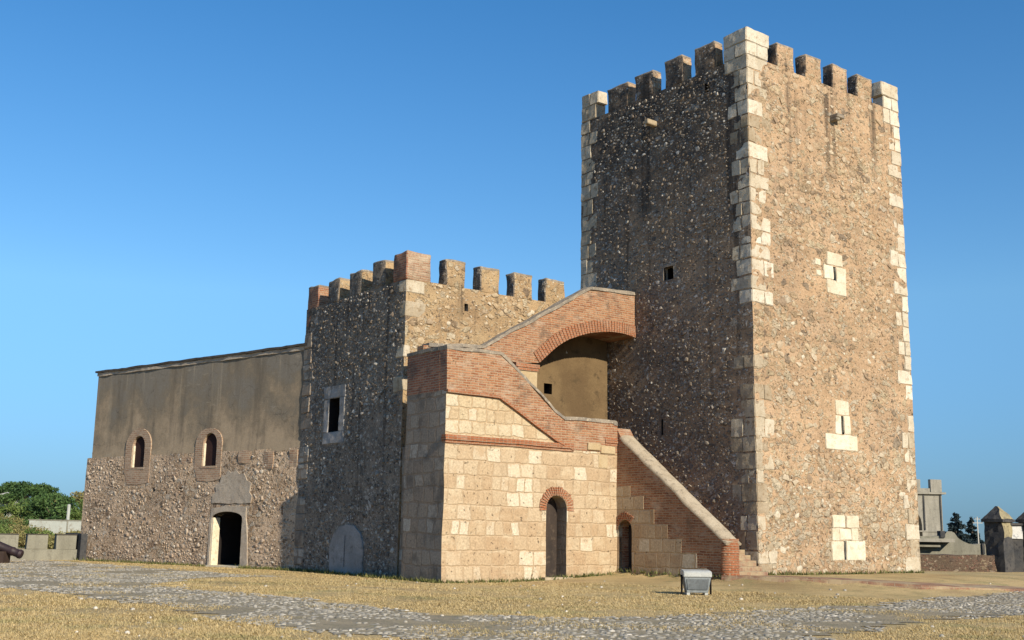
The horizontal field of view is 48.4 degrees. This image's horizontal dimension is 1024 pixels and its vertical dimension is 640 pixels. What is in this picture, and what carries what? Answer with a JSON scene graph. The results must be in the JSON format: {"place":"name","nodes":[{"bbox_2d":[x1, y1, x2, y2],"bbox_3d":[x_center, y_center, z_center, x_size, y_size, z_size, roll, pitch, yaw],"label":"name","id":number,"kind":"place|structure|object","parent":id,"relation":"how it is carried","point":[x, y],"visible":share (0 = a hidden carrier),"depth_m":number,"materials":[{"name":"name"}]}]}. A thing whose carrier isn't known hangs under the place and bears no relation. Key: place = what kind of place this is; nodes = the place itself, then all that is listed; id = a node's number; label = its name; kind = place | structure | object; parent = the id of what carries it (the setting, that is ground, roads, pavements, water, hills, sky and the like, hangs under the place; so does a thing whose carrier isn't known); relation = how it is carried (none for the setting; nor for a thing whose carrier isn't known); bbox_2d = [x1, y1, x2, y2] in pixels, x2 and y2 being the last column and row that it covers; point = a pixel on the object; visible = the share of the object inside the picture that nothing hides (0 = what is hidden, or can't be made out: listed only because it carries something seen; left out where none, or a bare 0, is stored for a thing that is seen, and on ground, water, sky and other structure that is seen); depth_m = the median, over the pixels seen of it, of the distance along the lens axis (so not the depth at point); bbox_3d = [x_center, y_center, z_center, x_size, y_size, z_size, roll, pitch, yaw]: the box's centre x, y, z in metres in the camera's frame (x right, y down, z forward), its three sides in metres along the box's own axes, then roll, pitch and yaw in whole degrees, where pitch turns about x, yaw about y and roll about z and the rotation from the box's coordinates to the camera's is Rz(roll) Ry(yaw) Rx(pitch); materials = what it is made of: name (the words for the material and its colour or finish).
{"place":"outdoors","nodes":[
{"label":"outdoors","id":0,"kind":"place"},
{"bbox_2d":[0,542,1023,639],"bbox_3d":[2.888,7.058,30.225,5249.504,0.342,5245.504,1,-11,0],"label":"ground","id":1,"kind":"structure","parent":0,"point":[804,589],"depth_m":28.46,"materials":[{"name":"yellow plant"}]},
{"bbox_2d":[0,521,14,534],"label":"bush","id":2,"kind":"object","parent":1,"relation":"on","point":[5,529],"visible":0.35,"depth_m":68.08,"materials":[{"name":"green plant"}]},
{"bbox_2d":[0,514,15,531],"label":"bush","id":3,"kind":"object","parent":1,"relation":"on","point":[7,520],"visible":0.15,"depth_m":90.00,"materials":[{"name":"green plant"}]},
{"bbox_2d":[0,541,23,562],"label":"old cannon","id":4,"kind":"object","parent":1,"relation":"on","point":[7,551],"visible":0.98,"depth_m":44.84,"materials":[{"name":"metal"}]},
{"bbox_2d":[0,514,25,526],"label":"bush","id":5,"kind":"object","parent":1,"relation":"on","point":[16,518],"visible":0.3,"depth_m":109.82,"materials":[{"name":"green plant"}]},
{"bbox_2d":[0,492,30,515],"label":"house","id":6,"kind":"structure","parent":1,"relation":"on","point":[14,500],"depth_m":173.65,"materials":[{"name":"paint"}]},
{"bbox_2d":[0,501,38,533],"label":"leafy tree","id":7,"kind":"object","parent":1,"relation":"on","point":[11,508],"visible":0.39,"depth_m":124.25,"materials":[{"name":"green plant"}]},
{"bbox_2d":[3,524,47,534],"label":"bush","id":8,"kind":"object","parent":1,"relation":"on","point":[17,530],"visible":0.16,"depth_m":82.16,"materials":[{"name":"green plant"}]},
{"bbox_2d":[0,481,64,503],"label":"spreading tree","id":9,"kind":"object","parent":1,"relation":"on","point":[19,489],"visible":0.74,"depth_m":174.53,"materials":[{"name":"green plant"}]},
{"bbox_2d":[19,527,53,547],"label":"bush","id":10,"kind":"object","parent":1,"relation":"on","point":[32,531],"visible":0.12,"depth_m":74.33,"materials":[{"name":"green plant"}]},
{"bbox_2d":[15,531,58,548],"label":"bush","id":11,"kind":"object","parent":1,"relation":"on","point":[21,540],"visible":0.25,"depth_m":68.34,"materials":[{"name":"green plant"}]},
{"bbox_2d":[18,492,67,518],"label":"leafy tree","id":12,"kind":"object","parent":1,"relation":"on","point":[54,496],"visible":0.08,"depth_m":162.14,"materials":[{"name":"green plant"}]},
{"bbox_2d":[0,533,87,560],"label":"battlement wall","id":13,"kind":"structure","parent":1,"relation":"on","point":[69,546],"depth_m":50.25,"materials":[{"name":"concrete"}]},
{"bbox_2d":[17,495,78,527],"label":"leafy tree","id":14,"kind":"object","parent":1,"relation":"on","point":[58,510],"visible":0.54,"depth_m":121.16,"materials":[{"name":"green plant"}]},
{"bbox_2d":[28,519,80,533],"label":"boundary wall","id":15,"kind":"structure","parent":1,"relation":"on","point":[56,526],"depth_m":98.31,"materials":[{"name":"concrete"}]},
{"bbox_2d":[55,530,79,533],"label":"bush","id":16,"kind":"object","parent":1,"relation":"on","point":[74,531],"visible":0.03,"depth_m":85.17,"materials":[{"name":"green plant"}]},
{"bbox_2d":[52,499,83,519],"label":"leafy tree","id":17,"kind":"object","parent":1,"relation":"on","point":[76,513],"visible":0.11,"depth_m":145.93,"materials":[{"name":"green plant"}]},
{"bbox_2d":[52,491,83,509],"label":"leafy tree","id":18,"kind":"object","parent":1,"relation":"on","point":[78,496],"visible":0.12,"depth_m":161.15,"materials":[{"name":"grey plant"}]},
{"bbox_2d":[66,504,70,532],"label":"white post","id":19,"kind":"object","parent":1,"relation":"on","point":[68,512],"visible":0.82,"depth_m":93.45,"materials":[{"name":"concrete"}]},
{"bbox_2d":[74,557,294,570],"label":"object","id":20,"kind":"object","parent":1,"relation":"on","point":[241,567],"visible":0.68,"depth_m":46.01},
{"bbox_2d":[80,344,305,569],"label":"long hall","id":21,"kind":"structure","parent":1,"relation":"on","point":[194,461],"depth_m":46.58,"materials":[{"name":"brown stone"}]},
{"bbox_2d":[294,251,606,577],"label":"battlemented block","id":22,"kind":"structure","parent":1,"relation":"on","point":[367,332],"depth_m":39.96,"materials":[{"name":"stone"}]},
{"bbox_2d":[322,384,345,444],"bbox_3d":[-6.297,3.426,41.109,0.368,2.123,1.656,9,-13,-36],"label":"window frame","id":23,"kind":"structure","parent":22,"relation":"in","point":[335,437],"depth_m":40.94,"materials":[{"name":"grey stone"}]},
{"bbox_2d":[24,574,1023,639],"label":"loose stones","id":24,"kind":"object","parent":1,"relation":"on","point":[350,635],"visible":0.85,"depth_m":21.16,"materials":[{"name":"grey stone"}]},
{"bbox_2d":[398,287,767,582],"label":"outside staircase","id":25,"kind":"structure","parent":1,"relation":"on","point":[509,470],"depth_m":35.83,"materials":[{"name":"stone"}]},
{"bbox_2d":[546,497,556,576],"bbox_3d":[1.088,7.140,36.640,0.880,2.980,0.060,9,-13,-36],"label":"door","id":26,"kind":"structure","parent":25,"relation":"in","point":[551,512],"depth_m":36.76,"materials":[{"name":"wood"}]},
{"bbox_2d":[629,524,631,570],"bbox_3d":[4.096,7.743,37.645,0.060,2.260,0.680,9,-13,-36],"label":"door","id":27,"kind":"structure","parent":25,"relation":"in","point":[630,530],"depth_m":37.85,"materials":[{"name":"brown wood"}]},
{"bbox_2d":[291,567,923,583],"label":"wall weeds","id":28,"kind":"object","parent":1,"relation":"on","point":[311,570],"depth_m":36.62,"materials":[{"name":"green plant"}]},
{"bbox_2d":[680,569,711,594],"bbox_3d":[4.694,6.701,29.026,0.800,0.659,0.500,1,-11,-2],"label":"floodlight","id":29,"kind":"object","parent":1,"relation":"on","point":[696,580],"visible":0.98,"depth_m":28.82,"materials":[{"name":"grey paint"}]},
{"bbox_2d":[580,26,920,574],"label":"keep tower","id":30,"kind":"structure","parent":1,"relation":"on","point":[742,228],"depth_m":40.17,"materials":[{"name":"beige stone"}]},
{"bbox_2d":[661,262,675,280],"bbox_3d":[5.720,-1.724,41.067,0.222,0.591,0.771,9,-13,-36],"label":"window frame","id":31,"kind":"structure","parent":30,"relation":"in","point":[672,264],"depth_m":41.16,"materials":[{"name":"grey stone"}]},
{"bbox_2d":[917,479,945,535],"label":"gate tower","id":32,"kind":"structure","parent":1,"relation":"on","point":[930,513],"depth_m":108.68,"materials":[{"name":"stone"}]},
{"bbox_2d":[920,531,985,554],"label":"terrace wall","id":33,"kind":"structure","parent":1,"relation":"on","point":[942,542],"depth_m":60.86,"materials":[{"name":"concrete"}]},
{"bbox_2d":[920,553,996,571],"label":"rubble wall","id":34,"kind":"structure","parent":1,"relation":"on","point":[958,563],"depth_m":55.82,"materials":[{"name":"brown stone"}]},
{"bbox_2d":[947,512,969,539],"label":"conifer","id":35,"kind":"object","parent":1,"relation":"on","point":[955,526],"visible":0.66,"depth_m":196.57,"materials":[{"name":"green plant"}]},
{"bbox_2d":[960,538,984,543],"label":"bush","id":36,"kind":"object","parent":1,"relation":"on","point":[968,540],"visible":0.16,"depth_m":175.60,"materials":[{"name":"green plant"}]},
{"bbox_2d":[965,516,981,540],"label":"conifer","id":37,"kind":"object","parent":1,"relation":"on","point":[971,528],"visible":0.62,"depth_m":196.72,"materials":[{"name":"green plant"}]},
{"bbox_2d":[973,517,981,543],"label":"utility pole","id":38,"kind":"object","parent":1,"relation":"on","point":[977,529],"visible":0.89,"depth_m":127.95,"materials":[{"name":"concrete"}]},
{"bbox_2d":[981,507,1015,571],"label":"gate pier","id":39,"kind":"structure","parent":1,"relation":"on","point":[997,525],"depth_m":56.01,"materials":[{"name":"stone"}]},
{"bbox_2d":[1010,522,1023,571],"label":"pier wall","id":40,"kind":"structure","parent":1,"relation":"on","point":[1018,542],"depth_m":56.24,"materials":[{"name":"stone"}]},
{"bbox_2d":[1015,513,1023,533],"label":"gate pier","id":41,"kind":"structure","parent":40,"relation":"on","point":[1020,519],"depth_m":56.44,"materials":[{"name":"stone"}]},
{"bbox_2d":[0,559,1023,639],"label":"cobblestones","id":42,"kind":"structure","parent":0,"point":[411,615],"depth_m":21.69,"materials":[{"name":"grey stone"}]},
{"bbox_2d":[0,0,1023,541],"label":"sky","id":43,"kind":"structure","parent":0,"point":[178,178],"materials":[{"name":"blue"}]},
{"bbox_2d":[721,575,1023,591],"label":"path","id":44,"kind":"structure","parent":0,"point":[901,584],"depth_m":33.00,"materials":[{"name":"soil"}]}
]}

